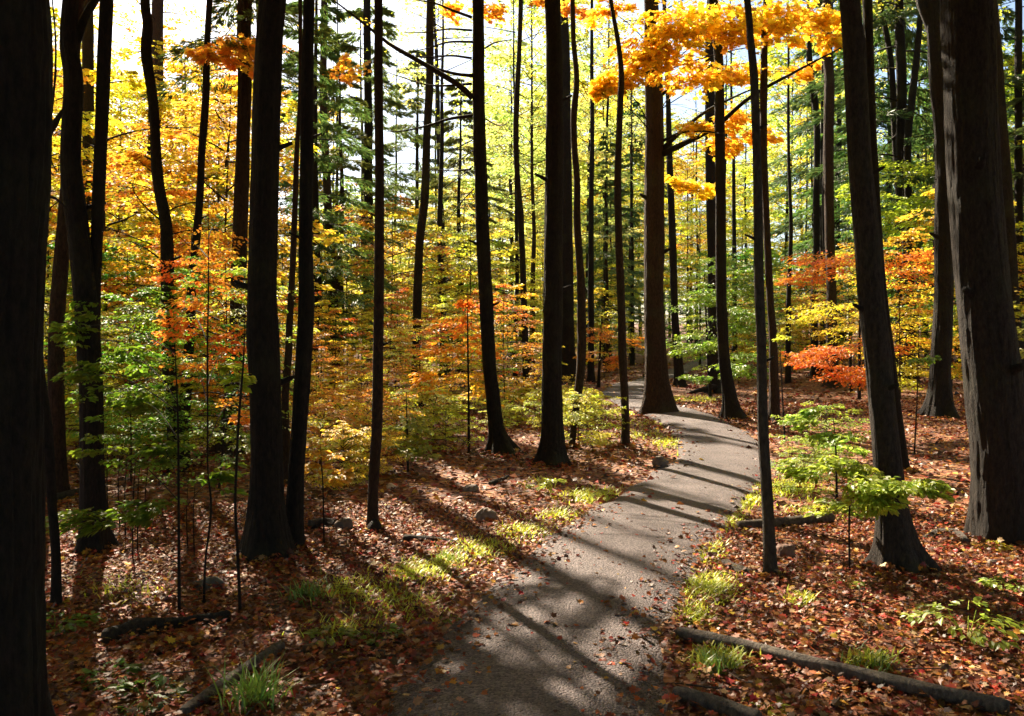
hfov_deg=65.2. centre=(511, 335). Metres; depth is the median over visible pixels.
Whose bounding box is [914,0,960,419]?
forest tree
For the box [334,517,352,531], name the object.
rock
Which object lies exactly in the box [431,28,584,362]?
forest tree
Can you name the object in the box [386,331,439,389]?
sapling
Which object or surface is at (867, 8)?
forest tree
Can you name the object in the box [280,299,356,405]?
sapling
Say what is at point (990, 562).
rock
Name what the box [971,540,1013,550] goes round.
seedling
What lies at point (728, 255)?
sapling
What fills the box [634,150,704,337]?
forest tree
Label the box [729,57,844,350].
forest tree
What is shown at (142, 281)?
sapling
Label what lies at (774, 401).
forest tree
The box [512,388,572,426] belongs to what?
bush
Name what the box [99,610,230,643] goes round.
rotten log
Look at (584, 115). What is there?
forest tree
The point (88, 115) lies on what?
sapling
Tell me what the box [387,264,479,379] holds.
sapling
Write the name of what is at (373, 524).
rock
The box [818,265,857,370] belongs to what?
sapling
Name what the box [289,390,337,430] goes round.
bush
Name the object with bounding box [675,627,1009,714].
fallen log
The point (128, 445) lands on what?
bush
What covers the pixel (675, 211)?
forest tree
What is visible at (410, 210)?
forest tree
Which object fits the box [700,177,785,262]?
forest tree
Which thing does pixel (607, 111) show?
forest tree
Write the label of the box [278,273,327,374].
sapling
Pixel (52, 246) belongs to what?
sapling
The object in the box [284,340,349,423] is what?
sapling
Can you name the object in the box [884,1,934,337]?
forest tree
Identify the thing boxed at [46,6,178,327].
forest tree
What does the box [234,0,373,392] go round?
forest tree
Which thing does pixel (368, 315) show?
sapling
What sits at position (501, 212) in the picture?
forest tree
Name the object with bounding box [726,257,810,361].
sapling
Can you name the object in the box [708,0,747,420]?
forest tree
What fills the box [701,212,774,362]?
forest tree
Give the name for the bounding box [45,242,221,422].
sapling
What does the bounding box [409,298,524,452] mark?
sapling
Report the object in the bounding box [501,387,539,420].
bush
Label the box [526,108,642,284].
forest tree
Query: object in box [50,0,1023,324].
sky
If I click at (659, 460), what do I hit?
rock
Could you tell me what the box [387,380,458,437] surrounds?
bush
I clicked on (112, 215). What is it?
sapling
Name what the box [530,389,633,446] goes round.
bush
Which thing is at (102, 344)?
sapling
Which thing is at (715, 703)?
fallen log
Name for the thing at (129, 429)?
bush
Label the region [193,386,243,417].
bush
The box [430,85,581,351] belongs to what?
forest tree
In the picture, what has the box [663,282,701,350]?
sapling
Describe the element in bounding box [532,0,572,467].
forest tree
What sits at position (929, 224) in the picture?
sapling
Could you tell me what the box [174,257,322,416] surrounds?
sapling
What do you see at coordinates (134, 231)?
sapling
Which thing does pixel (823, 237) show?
forest tree
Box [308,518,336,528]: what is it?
fallen log
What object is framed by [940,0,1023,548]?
forest tree
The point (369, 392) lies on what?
bush
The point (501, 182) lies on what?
forest tree
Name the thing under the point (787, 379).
forest tree
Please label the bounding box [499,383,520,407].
bush
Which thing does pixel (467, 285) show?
sapling
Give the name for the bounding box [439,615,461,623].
seedling
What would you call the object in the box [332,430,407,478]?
bush
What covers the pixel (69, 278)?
sapling
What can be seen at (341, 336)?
sapling
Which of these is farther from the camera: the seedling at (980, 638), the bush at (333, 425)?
the bush at (333, 425)
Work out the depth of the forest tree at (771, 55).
45.85 m
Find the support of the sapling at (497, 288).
on the ground at (579, 474)
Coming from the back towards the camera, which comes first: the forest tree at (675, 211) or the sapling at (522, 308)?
the forest tree at (675, 211)
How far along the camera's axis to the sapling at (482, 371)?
20.64 m
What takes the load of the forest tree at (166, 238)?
on the ground at (579, 474)
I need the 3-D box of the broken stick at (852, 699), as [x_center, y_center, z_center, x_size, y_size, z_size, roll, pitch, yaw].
[1.434,1.531,3.351,0.228,0.020,0.074,0,0,-4]
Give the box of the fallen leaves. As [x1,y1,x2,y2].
[45,358,1023,715]
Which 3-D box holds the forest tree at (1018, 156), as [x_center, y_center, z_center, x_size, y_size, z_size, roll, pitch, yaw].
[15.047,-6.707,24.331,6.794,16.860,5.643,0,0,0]
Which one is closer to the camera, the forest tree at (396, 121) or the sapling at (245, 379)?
the sapling at (245, 379)
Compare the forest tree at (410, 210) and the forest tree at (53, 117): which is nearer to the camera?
the forest tree at (53, 117)
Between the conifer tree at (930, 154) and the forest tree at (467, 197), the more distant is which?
the conifer tree at (930, 154)
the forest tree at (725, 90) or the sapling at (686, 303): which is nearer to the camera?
the sapling at (686, 303)
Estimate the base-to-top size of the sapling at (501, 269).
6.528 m
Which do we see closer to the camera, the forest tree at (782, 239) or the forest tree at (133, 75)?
the forest tree at (133, 75)
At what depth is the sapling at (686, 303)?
27.48 m
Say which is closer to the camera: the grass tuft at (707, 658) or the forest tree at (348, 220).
the grass tuft at (707, 658)
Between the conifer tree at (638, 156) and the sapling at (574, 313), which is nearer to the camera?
the sapling at (574, 313)
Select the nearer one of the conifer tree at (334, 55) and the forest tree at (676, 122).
the conifer tree at (334, 55)
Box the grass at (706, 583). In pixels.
[75,391,912,674]
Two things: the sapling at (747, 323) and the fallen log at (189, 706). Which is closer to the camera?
the fallen log at (189, 706)
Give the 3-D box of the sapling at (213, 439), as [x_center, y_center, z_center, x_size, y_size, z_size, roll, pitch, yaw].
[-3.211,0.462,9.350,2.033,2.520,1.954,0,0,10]
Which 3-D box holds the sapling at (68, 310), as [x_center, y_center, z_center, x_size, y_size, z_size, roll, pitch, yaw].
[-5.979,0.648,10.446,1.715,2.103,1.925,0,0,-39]
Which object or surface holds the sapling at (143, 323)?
on the ground at (579, 474)
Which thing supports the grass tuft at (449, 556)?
on the ground at (579, 474)
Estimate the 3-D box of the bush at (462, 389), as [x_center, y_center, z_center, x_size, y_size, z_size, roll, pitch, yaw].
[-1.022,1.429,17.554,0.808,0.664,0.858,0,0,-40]
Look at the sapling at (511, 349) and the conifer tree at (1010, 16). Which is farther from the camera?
the conifer tree at (1010, 16)
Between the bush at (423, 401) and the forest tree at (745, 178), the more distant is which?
the forest tree at (745, 178)
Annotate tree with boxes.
[0,0,55,715]
[43,0,68,606]
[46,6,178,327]
[47,0,83,492]
[51,35,196,283]
[51,40,233,382]
[51,46,131,260]
[52,65,220,346]
[52,71,62,260]
[53,0,254,383]
[59,0,122,557]
[82,0,93,234]
[94,17,252,290]
[110,73,298,381]
[125,98,283,230]
[132,44,357,326]
[137,0,338,457]
[140,0,194,472]
[164,56,358,311]
[178,93,347,305]
[180,0,255,458]
[194,0,412,394]
[234,0,297,566]
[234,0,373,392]
[256,4,278,320]
[278,40,412,382]
[281,0,301,481]
[282,53,362,362]
[285,0,373,257]
[286,0,321,546]
[286,0,445,382]
[318,30,359,189]
[319,179,390,356]
[320,205,394,359]
[322,0,508,406]
[328,1,394,358]
[333,0,521,457]
[343,48,474,329]
[353,0,522,371]
[353,202,434,362]
[355,37,423,348]
[360,0,531,379]
[366,0,391,527]
[386,141,419,218]
[387,183,472,313]
[393,176,474,345]
[395,77,532,372]
[401,176,488,300]
[401,181,514,370]
[406,1,469,344]
[423,0,616,374]
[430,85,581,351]
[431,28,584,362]
[443,117,544,277]
[444,0,595,376]
[444,176,509,330]
[450,112,513,197]
[451,107,602,353]
[455,154,527,289]
[471,42,644,299]
[484,37,541,356]
[491,92,597,262]
[492,135,609,296]
[494,117,609,295]
[497,0,626,384]
[501,234,576,351]
[504,15,674,364]
[504,178,543,346]
[513,0,590,407]
[521,70,684,300]
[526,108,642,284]
[526,226,574,343]
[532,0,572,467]
[537,76,644,348]
[568,0,739,386]
[569,0,585,444]
[572,197,643,341]
[573,87,704,307]
[573,135,643,372]
[573,194,643,322]
[575,95,696,359]
[576,0,643,365]
[579,32,636,359]
[580,88,637,356]
[582,0,842,415]
[586,0,595,381]
[594,47,681,365]
[598,146,684,298]
[608,134,690,335]
[609,0,629,447]
[609,36,703,147]
[613,75,664,238]
[623,175,702,305]
[625,161,688,266]
[626,108,752,340]
[627,140,704,337]
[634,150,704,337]
[639,152,745,354]
[663,199,740,364]
[667,109,780,259]
[670,74,702,350]
[673,20,790,175]
[675,85,799,349]
[675,136,752,269]
[682,180,781,345]
[684,215,744,284]
[689,0,721,393]
[696,0,782,372]
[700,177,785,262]
[701,157,810,297]
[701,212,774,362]
[702,33,883,285]
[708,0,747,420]
[726,53,805,367]
[726,217,772,321]
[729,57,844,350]
[731,69,845,336]
[732,0,842,382]
[734,0,877,375]
[737,0,954,360]
[744,0,778,573]
[760,0,781,424]
[764,0,933,368]
[768,83,886,251]
[771,0,843,370]
[772,0,901,387]
[773,33,843,334]
[777,32,812,338]
[777,157,881,302]
[790,0,1023,380]
[792,6,1013,351]
[800,0,955,334]
[803,179,852,340]
[820,0,832,371]
[836,0,920,267]
[839,0,942,577]
[839,42,1023,367]
[862,0,909,467]
[873,0,915,366]
[873,2,1002,382]
[882,57,928,358]
[882,67,1014,291]
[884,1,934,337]
[894,0,1023,325]
[912,40,1023,330]
[913,121,1013,160]
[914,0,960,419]
[914,113,933,267]
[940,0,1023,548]
[954,76,1023,334]
[996,0,1023,376]
[998,0,1023,335]
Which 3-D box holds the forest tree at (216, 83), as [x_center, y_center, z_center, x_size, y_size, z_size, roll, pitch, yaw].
[-11.753,-5.613,35.367,9.125,15.214,9.051,0,0,-24]
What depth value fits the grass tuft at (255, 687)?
3.31 m
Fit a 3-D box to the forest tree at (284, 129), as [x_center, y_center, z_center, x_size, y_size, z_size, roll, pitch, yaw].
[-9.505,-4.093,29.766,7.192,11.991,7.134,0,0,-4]
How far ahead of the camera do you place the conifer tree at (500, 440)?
11.04 m
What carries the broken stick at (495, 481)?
on the ground at (579, 474)
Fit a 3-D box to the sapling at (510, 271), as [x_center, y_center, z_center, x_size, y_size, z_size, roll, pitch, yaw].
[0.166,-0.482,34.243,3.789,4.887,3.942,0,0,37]
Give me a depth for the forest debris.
5.13 m
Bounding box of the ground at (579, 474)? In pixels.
[45,324,1023,715]
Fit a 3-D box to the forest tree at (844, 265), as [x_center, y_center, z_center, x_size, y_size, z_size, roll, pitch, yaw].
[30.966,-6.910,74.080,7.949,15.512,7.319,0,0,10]
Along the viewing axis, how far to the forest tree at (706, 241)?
71.35 m
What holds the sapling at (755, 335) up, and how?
on the ground at (579, 474)
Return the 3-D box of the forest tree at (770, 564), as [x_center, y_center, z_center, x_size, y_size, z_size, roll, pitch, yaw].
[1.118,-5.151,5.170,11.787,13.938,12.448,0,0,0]
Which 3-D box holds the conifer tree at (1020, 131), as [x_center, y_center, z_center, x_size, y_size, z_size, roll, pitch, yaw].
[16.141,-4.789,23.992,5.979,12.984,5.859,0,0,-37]
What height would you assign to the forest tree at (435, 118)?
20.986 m
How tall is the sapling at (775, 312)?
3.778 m
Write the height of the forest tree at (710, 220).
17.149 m
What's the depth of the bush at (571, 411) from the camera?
14.07 m
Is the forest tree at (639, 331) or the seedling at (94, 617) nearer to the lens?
the seedling at (94, 617)
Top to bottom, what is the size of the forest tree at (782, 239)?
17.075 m
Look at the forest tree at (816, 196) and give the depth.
28.92 m
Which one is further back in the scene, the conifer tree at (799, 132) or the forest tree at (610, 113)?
the forest tree at (610, 113)
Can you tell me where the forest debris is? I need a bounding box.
[45,430,1009,715]
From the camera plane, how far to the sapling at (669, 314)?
49.78 m
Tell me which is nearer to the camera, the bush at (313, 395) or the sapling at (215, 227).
the bush at (313, 395)
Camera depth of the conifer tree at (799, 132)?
40.67 m
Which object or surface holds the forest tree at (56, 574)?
on the ground at (579, 474)
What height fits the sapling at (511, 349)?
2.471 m
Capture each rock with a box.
[193,576,226,591]
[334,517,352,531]
[363,519,382,534]
[386,483,397,488]
[461,484,478,491]
[474,507,497,522]
[652,456,668,467]
[776,543,794,559]
[986,559,996,566]
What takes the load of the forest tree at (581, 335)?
on the ground at (579, 474)
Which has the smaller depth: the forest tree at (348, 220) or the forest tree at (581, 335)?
the forest tree at (581, 335)
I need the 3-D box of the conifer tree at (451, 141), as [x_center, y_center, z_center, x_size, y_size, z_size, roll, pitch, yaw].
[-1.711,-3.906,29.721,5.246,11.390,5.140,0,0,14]
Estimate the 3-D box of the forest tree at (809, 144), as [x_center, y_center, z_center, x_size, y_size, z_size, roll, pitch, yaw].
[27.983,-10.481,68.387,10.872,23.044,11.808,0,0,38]
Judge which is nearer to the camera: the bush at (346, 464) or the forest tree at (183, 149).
the bush at (346, 464)
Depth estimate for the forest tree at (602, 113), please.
45.23 m
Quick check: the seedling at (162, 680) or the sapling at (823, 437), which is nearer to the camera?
the seedling at (162, 680)
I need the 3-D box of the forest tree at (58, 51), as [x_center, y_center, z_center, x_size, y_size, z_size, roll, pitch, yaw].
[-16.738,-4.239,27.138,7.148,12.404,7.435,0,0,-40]
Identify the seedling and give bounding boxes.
[46,610,102,634]
[73,657,142,691]
[103,672,194,715]
[303,624,355,646]
[354,623,403,646]
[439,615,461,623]
[516,482,533,491]
[536,478,566,497]
[741,695,792,715]
[833,578,865,589]
[899,596,1023,650]
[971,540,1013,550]
[974,574,1023,591]
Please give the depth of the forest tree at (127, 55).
30.35 m
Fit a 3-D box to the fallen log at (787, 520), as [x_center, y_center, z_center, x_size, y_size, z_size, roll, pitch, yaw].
[2.377,1.613,6.933,1.041,0.109,0.095,0,0,-23]
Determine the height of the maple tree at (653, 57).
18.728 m
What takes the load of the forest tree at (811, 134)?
on the ground at (579, 474)
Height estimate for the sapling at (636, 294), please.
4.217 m
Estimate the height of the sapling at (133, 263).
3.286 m
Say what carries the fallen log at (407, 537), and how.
on the ground at (579, 474)
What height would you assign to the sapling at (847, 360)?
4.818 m
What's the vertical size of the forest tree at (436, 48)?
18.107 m
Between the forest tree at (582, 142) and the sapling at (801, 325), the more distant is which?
the forest tree at (582, 142)
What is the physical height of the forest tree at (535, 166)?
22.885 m
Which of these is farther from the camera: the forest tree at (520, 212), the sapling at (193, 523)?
the forest tree at (520, 212)
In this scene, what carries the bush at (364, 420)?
on the ground at (579, 474)
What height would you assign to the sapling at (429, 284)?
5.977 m
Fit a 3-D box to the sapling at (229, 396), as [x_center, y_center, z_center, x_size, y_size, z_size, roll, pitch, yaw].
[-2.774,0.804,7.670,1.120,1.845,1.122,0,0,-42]
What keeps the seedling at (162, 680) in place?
on the ground at (579, 474)
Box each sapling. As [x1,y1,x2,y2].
[43,150,297,431]
[43,242,137,421]
[43,283,148,444]
[44,69,232,410]
[44,111,198,369]
[44,118,179,354]
[44,143,155,382]
[44,182,209,396]
[44,264,127,423]
[44,285,202,482]
[44,306,120,439]
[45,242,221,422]
[45,300,247,615]
[45,321,165,457]
[46,162,186,342]
[48,250,179,414]
[49,158,222,383]
[65,222,221,417]
[66,80,360,398]
[101,232,228,386]
[105,256,327,488]
[106,445,108,508]
[108,221,296,431]
[110,172,281,388]
[110,292,247,442]
[111,187,231,293]
[116,235,247,410]
[118,456,120,531]
[119,228,227,369]
[124,452,127,539]
[132,449,136,559]
[137,447,140,549]
[144,463,148,508]
[145,211,249,602]
[155,266,333,468]
[160,323,282,502]
[173,208,297,396]
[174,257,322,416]
[178,222,231,388]
[186,480,188,552]
[193,473,195,559]
[214,324,256,614]
[216,231,342,373]
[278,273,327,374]
[279,222,412,383]
[279,226,373,376]
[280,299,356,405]
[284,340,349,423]
[292,195,477,385]
[293,324,343,401]
[304,441,355,546]
[310,354,340,401]
[312,309,371,402]
[328,350,394,431]
[334,310,432,410]
[339,287,450,394]
[339,335,405,402]
[340,262,443,374]
[344,235,454,372]
[345,356,395,417]
[347,223,463,361]
[363,225,521,382]
[381,391,440,471]
[383,319,464,421]
[385,281,431,366]
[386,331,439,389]
[387,246,477,364]
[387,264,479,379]
[394,328,439,386]
[395,258,498,365]
[400,295,506,415]
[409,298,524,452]
[410,217,518,386]
[430,277,511,370]
[431,328,479,396]
[434,292,532,378]
[440,283,542,416]
[447,241,543,376]
[457,325,521,392]
[462,310,536,383]
[463,269,520,344]
[466,349,504,389]
[470,246,575,355]
[472,267,542,366]
[500,332,575,404]
[506,283,574,376]
[528,290,598,343]
[535,260,609,350]
[573,258,628,347]
[573,270,617,344]
[573,316,644,387]
[574,255,644,354]
[574,287,643,377]
[574,294,603,359]
[597,274,643,342]
[603,288,670,355]
[634,268,697,344]
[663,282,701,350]
[664,265,754,371]
[666,244,784,361]
[666,251,798,397]
[677,260,707,342]
[681,276,731,331]
[681,291,730,345]
[684,256,753,337]
[726,250,820,362]
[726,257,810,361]
[728,292,767,352]
[728,297,775,371]
[728,299,768,357]
[729,289,785,351]
[730,281,818,371]
[740,286,798,353]
[756,268,857,378]
[765,269,818,343]
[766,261,854,360]
[767,297,823,372]
[772,329,791,441]
[774,245,958,398]
[774,455,955,572]
[776,288,962,391]
[777,407,868,499]
[791,266,861,364]
[799,243,896,364]
[799,248,914,376]
[814,228,960,398]
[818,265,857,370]
[834,189,1023,391]
[835,158,934,385]
[855,213,958,387]
[890,241,953,355]
[907,344,941,453]
[916,264,961,376]
[921,213,1023,379]
[1013,300,1023,358]
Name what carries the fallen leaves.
on the ground at (579, 474)
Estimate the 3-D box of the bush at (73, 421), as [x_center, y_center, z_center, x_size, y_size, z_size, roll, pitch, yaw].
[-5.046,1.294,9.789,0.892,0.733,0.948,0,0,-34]
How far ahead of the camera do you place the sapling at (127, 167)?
18.63 m
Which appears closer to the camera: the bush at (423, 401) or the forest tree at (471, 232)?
the bush at (423, 401)
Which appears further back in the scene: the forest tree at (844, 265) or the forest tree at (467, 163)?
the forest tree at (844, 265)
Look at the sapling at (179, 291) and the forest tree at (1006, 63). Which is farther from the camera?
the forest tree at (1006, 63)
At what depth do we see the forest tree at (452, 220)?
61.70 m
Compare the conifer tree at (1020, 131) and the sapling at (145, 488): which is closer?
the sapling at (145, 488)
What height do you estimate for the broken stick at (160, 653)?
0.029 m
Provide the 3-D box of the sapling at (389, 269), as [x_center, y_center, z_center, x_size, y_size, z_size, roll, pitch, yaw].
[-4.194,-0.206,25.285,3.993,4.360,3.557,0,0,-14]
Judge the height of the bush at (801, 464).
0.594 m
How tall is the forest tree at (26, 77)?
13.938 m
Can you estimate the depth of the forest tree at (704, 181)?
90.57 m
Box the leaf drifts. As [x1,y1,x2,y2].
[46,412,1023,611]
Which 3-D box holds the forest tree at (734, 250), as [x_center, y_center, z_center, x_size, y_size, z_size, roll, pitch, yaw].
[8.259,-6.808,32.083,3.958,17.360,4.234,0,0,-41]
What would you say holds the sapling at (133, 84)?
on the ground at (579, 474)
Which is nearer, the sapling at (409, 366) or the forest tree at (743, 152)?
the sapling at (409, 366)
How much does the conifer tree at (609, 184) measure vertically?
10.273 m
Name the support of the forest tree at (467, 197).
on the ground at (579, 474)
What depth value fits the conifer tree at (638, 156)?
45.08 m
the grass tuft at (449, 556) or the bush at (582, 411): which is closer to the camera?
the grass tuft at (449, 556)
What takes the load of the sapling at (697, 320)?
on the ground at (579, 474)
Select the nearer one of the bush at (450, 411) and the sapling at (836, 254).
the bush at (450, 411)
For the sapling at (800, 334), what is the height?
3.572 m
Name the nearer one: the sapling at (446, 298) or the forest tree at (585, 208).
the sapling at (446, 298)
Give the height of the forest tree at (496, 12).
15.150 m
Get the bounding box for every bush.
[65,396,126,445]
[66,419,132,459]
[76,396,161,455]
[77,391,166,457]
[120,396,192,433]
[190,402,222,444]
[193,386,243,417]
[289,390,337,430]
[289,396,371,463]
[289,398,388,466]
[291,388,371,441]
[304,420,403,487]
[306,433,368,489]
[309,406,366,445]
[310,397,348,432]
[317,388,424,452]
[324,405,382,436]
[325,383,418,443]
[330,411,389,435]
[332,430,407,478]
[344,385,446,452]
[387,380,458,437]
[397,383,483,443]
[412,401,485,450]
[446,386,477,409]
[470,382,514,412]
[474,399,526,427]
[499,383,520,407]
[501,376,541,424]
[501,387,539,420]
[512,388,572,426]
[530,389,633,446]
[562,384,602,415]
[562,385,605,415]
[562,393,595,426]
[563,387,634,445]
[564,389,609,422]
[564,400,598,425]
[770,400,870,466]
[770,448,845,494]
[778,432,849,474]
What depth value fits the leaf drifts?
5.87 m
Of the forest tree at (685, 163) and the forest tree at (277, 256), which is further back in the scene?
the forest tree at (685, 163)
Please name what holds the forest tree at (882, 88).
on the ground at (579, 474)
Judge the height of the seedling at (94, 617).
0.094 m
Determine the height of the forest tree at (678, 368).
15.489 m
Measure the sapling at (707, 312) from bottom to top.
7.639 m
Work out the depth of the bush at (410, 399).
10.87 m
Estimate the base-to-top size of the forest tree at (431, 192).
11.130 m
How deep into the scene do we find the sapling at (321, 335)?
15.46 m
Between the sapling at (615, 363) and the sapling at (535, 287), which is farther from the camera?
the sapling at (535, 287)
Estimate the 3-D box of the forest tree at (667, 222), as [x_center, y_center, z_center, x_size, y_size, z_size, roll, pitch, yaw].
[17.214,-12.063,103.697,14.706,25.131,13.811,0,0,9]
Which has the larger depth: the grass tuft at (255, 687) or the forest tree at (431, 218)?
the forest tree at (431, 218)
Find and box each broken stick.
[119,638,219,667]
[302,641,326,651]
[488,474,509,484]
[808,591,900,609]
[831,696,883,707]
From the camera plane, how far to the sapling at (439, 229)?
26.20 m
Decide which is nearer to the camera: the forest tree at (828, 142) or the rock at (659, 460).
the rock at (659, 460)
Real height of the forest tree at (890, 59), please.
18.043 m
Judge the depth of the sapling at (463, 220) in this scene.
22.60 m
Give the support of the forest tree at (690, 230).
on the ground at (579, 474)
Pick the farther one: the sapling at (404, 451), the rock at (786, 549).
the sapling at (404, 451)
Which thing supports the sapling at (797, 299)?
on the ground at (579, 474)
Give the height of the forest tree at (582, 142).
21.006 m
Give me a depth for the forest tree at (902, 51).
25.91 m
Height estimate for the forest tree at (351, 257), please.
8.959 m
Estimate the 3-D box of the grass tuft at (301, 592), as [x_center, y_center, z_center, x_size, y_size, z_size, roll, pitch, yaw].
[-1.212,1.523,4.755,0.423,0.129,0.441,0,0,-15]
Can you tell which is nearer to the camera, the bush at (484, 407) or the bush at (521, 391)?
the bush at (521, 391)
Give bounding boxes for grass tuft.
[202,652,307,713]
[276,575,338,607]
[431,548,466,566]
[676,641,751,677]
[841,638,899,673]
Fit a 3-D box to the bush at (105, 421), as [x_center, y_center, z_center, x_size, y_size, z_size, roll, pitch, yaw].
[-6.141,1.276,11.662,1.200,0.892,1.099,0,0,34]
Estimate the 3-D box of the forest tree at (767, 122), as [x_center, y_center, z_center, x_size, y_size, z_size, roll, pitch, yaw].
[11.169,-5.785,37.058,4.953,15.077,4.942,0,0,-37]
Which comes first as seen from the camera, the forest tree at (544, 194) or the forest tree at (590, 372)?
the forest tree at (590, 372)
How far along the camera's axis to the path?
4.59 m
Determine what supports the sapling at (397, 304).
on the ground at (579, 474)
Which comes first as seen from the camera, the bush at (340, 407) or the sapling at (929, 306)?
the bush at (340, 407)
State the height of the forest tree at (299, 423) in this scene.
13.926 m
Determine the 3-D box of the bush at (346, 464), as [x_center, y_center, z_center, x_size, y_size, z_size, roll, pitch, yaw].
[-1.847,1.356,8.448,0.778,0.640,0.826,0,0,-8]
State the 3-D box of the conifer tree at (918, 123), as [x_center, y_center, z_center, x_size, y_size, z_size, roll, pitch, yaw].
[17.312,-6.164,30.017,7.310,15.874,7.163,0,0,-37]
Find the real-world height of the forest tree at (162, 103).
10.971 m
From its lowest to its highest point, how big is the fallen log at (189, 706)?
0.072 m
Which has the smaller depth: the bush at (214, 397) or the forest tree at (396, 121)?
the bush at (214, 397)
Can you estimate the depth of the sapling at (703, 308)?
58.45 m
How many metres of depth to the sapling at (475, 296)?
21.92 m
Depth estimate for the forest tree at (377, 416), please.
6.60 m
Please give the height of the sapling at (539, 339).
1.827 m
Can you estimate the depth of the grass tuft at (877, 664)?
3.69 m
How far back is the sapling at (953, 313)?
29.59 m
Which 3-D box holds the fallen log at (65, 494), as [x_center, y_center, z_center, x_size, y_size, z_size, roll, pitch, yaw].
[-4.263,1.534,7.887,0.076,0.070,0.630,0,0,15]
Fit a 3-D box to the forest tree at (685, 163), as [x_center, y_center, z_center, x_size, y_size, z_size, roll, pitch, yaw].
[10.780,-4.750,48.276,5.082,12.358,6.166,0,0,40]
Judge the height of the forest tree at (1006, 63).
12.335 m
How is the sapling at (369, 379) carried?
on the ground at (579, 474)
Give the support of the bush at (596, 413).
on the ground at (579, 474)
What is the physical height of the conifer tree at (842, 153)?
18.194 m
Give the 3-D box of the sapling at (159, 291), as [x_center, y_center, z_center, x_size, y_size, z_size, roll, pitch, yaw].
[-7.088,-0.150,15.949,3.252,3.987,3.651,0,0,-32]
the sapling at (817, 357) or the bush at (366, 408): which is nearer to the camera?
the bush at (366, 408)
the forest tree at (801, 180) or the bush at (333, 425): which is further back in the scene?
the forest tree at (801, 180)
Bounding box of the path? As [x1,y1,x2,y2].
[381,355,775,715]
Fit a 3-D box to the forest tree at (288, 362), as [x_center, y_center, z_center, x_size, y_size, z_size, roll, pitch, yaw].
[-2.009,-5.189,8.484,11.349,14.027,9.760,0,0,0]
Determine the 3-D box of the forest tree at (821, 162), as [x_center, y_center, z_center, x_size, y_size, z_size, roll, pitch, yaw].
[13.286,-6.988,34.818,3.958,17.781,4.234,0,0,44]
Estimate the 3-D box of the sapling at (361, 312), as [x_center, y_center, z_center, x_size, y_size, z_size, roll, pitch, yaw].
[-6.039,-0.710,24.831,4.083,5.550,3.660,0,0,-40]
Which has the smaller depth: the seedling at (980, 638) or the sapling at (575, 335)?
the seedling at (980, 638)
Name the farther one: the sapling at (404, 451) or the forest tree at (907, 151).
the forest tree at (907, 151)
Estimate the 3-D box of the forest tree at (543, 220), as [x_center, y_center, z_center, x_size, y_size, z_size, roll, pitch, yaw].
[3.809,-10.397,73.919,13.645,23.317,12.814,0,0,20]
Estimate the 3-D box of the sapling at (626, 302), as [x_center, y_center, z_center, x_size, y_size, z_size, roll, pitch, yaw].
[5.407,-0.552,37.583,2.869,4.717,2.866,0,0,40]
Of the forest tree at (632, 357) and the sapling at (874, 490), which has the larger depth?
the forest tree at (632, 357)
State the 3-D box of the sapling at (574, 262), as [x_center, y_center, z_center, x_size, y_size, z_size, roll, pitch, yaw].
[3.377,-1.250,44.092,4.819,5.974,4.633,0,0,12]
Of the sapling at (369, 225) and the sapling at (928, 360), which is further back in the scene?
the sapling at (369, 225)
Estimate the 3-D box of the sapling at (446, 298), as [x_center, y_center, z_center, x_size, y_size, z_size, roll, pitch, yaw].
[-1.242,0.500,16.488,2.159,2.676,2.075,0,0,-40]
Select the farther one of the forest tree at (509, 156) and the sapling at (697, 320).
the sapling at (697, 320)
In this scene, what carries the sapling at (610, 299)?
on the ground at (579, 474)
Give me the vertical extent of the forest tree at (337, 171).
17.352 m
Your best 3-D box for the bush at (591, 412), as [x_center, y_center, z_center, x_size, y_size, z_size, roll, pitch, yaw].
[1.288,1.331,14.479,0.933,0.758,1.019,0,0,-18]
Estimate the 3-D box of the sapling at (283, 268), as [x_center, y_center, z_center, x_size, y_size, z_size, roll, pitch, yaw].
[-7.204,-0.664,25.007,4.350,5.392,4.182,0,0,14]
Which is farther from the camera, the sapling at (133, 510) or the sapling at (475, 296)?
the sapling at (475, 296)
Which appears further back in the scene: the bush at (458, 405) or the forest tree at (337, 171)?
the forest tree at (337, 171)
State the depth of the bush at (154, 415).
12.37 m
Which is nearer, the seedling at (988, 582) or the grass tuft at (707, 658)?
the grass tuft at (707, 658)
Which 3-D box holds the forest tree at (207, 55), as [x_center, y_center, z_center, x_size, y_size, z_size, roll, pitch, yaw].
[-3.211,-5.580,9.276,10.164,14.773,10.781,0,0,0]
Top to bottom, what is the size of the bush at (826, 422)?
0.969 m
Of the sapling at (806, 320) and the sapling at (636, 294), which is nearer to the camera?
the sapling at (806, 320)
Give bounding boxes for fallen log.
[57,488,78,499]
[179,641,284,715]
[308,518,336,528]
[403,534,461,544]
[672,686,762,715]
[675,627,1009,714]
[735,513,834,529]
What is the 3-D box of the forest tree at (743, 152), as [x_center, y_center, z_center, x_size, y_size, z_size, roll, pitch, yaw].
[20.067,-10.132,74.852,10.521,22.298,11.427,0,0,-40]
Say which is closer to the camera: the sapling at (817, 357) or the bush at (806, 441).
the bush at (806, 441)
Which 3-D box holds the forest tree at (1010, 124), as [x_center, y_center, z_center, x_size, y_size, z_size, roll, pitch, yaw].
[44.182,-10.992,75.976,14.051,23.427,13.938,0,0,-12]
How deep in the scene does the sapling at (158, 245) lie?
16.05 m
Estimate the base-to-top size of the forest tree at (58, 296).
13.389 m

